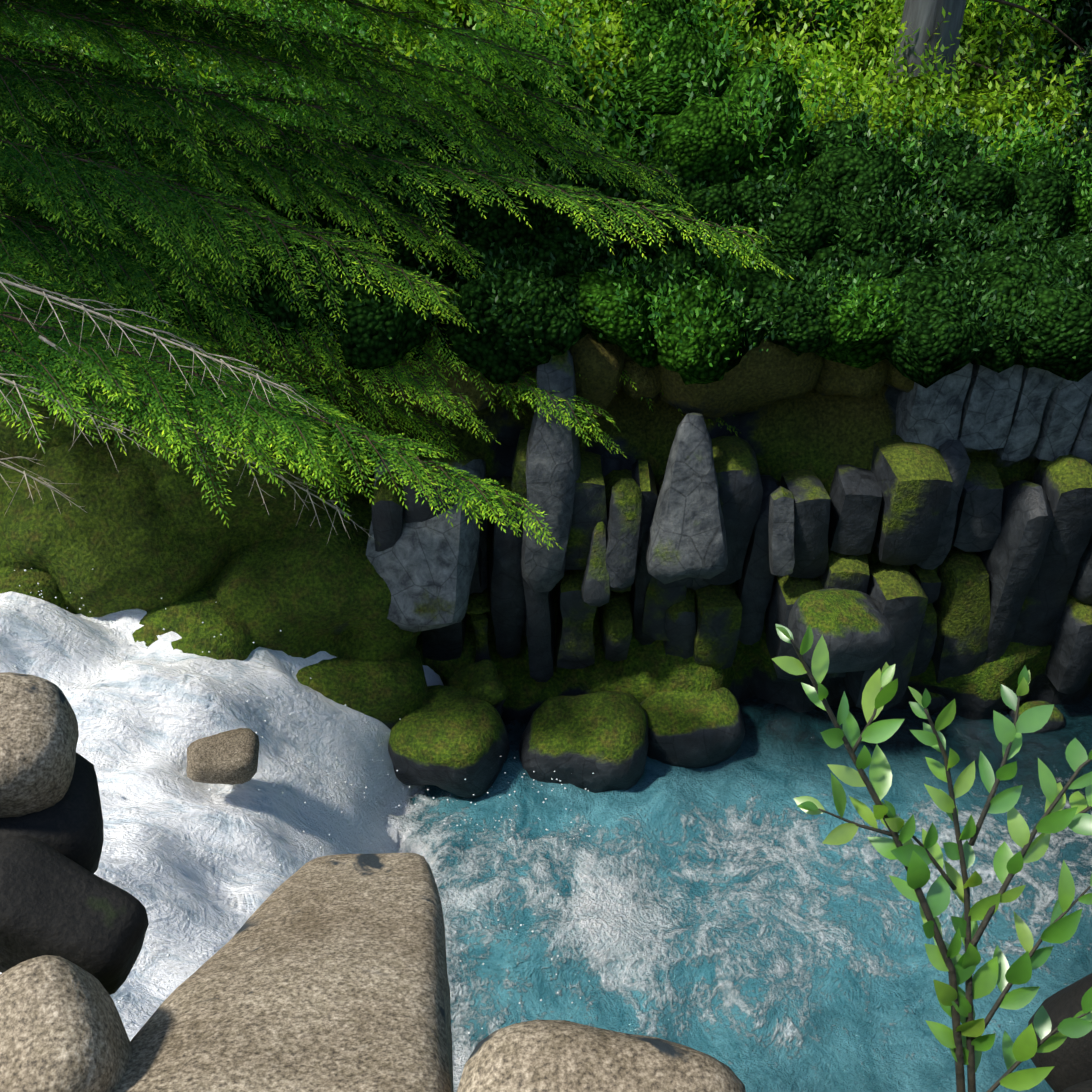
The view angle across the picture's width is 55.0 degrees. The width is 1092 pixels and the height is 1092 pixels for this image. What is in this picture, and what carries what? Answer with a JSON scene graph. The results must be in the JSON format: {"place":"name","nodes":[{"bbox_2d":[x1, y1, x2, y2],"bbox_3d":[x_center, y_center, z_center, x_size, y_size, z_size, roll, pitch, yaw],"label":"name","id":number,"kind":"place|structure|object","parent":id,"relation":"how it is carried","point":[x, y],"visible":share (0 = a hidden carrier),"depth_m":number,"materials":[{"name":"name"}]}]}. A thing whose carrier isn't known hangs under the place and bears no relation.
{"place":"outdoors","nodes":[
{"label":"outdoors","id":0,"kind":"place"},
{"bbox_2d":[0,591,1091,1091],"bbox_3d":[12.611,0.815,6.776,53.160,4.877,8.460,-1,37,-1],"label":"river water","id":1,"kind":"structure","parent":0,"point":[762,937],"depth_m":7.71,"materials":[{"name":"blue liquid"}]},
{"bbox_2d":[0,568,608,1063],"bbox_3d":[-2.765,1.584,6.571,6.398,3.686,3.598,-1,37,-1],"label":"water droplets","id":2,"kind":"object","parent":1,"relation":"on","point":[304,772],"visible":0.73,"depth_m":7.48,"materials":[{"name":"white liquid"}]},
{"bbox_2d":[0,301,1091,722],"bbox_3d":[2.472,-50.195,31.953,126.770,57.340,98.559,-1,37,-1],"label":"bank terrain","id":3,"kind":"structure","parent":0,"point":[822,437],"depth_m":8.89,"materials":[{"name":"green plant"}]},
{"bbox_2d":[0,305,1091,797],"bbox_3d":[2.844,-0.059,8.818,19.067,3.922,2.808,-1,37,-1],"label":"mossy rocks","id":4,"kind":"object","parent":3,"relation":"on","point":[676,553],"visible":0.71,"depth_m":8.36,"materials":[{"name":"rock"},{"name":"moss"}]},
{"bbox_2d":[0,0,792,549],"bbox_3d":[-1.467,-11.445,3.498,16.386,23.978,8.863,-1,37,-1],"label":"hemlock","id":5,"kind":"object","parent":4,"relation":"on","point":[150,250],"depth_m":7.33,"materials":[{"name":"green plant"}]},
{"bbox_2d":[0,272,372,543],"bbox_3d":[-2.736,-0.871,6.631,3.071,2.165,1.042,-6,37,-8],"label":"bare branches","id":6,"kind":"object","parent":5,"relation":"attached to","point":[159,337],"visible":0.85,"depth_m":6.46,"materials":[{"name":"grey wood"}]},
{"bbox_2d":[0,0,1091,387],"bbox_3d":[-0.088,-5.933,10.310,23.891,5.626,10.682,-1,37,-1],"label":"shrubs","id":7,"kind":"object","parent":3,"relation":"on","point":[922,356],"visible":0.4,"depth_m":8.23,"materials":[{"name":"green plant"}]},
{"bbox_2d":[886,0,965,89],"bbox_3d":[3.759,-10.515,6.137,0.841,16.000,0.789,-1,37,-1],"label":"tree trunk","id":8,"kind":"object","parent":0,"point":[922,14],"visible":0.27,"depth_m":10.06,"materials":[{"name":"grey plant"}]},
{"bbox_2d":[956,0,1091,101],"bbox_3d":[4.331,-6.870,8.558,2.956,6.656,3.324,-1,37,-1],"label":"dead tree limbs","id":9,"kind":"object","parent":8,"relation":"attached to","point":[1035,15],"visible":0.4,"depth_m":10.16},
{"bbox_2d":[772,624,1091,1091],"bbox_3d":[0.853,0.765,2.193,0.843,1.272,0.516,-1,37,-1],"label":"leafy shrub","id":10,"kind":"object","parent":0,"point":[989,975],"depth_m":2.17,"materials":[{"name":"green plant"}]},
{"bbox_3d":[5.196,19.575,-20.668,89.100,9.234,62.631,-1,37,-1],"label":"bank","id":11,"kind":"structure","parent":0,"visible":0},
{"bbox_2d":[0,672,1091,1091],"bbox_3d":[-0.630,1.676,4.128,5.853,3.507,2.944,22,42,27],"label":"boulders","id":12,"kind":"object","parent":11,"relation":"on","point":[324,974],"visible":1,"depth_m":2.57,"materials":[{"name":"beige stone"}]}
]}

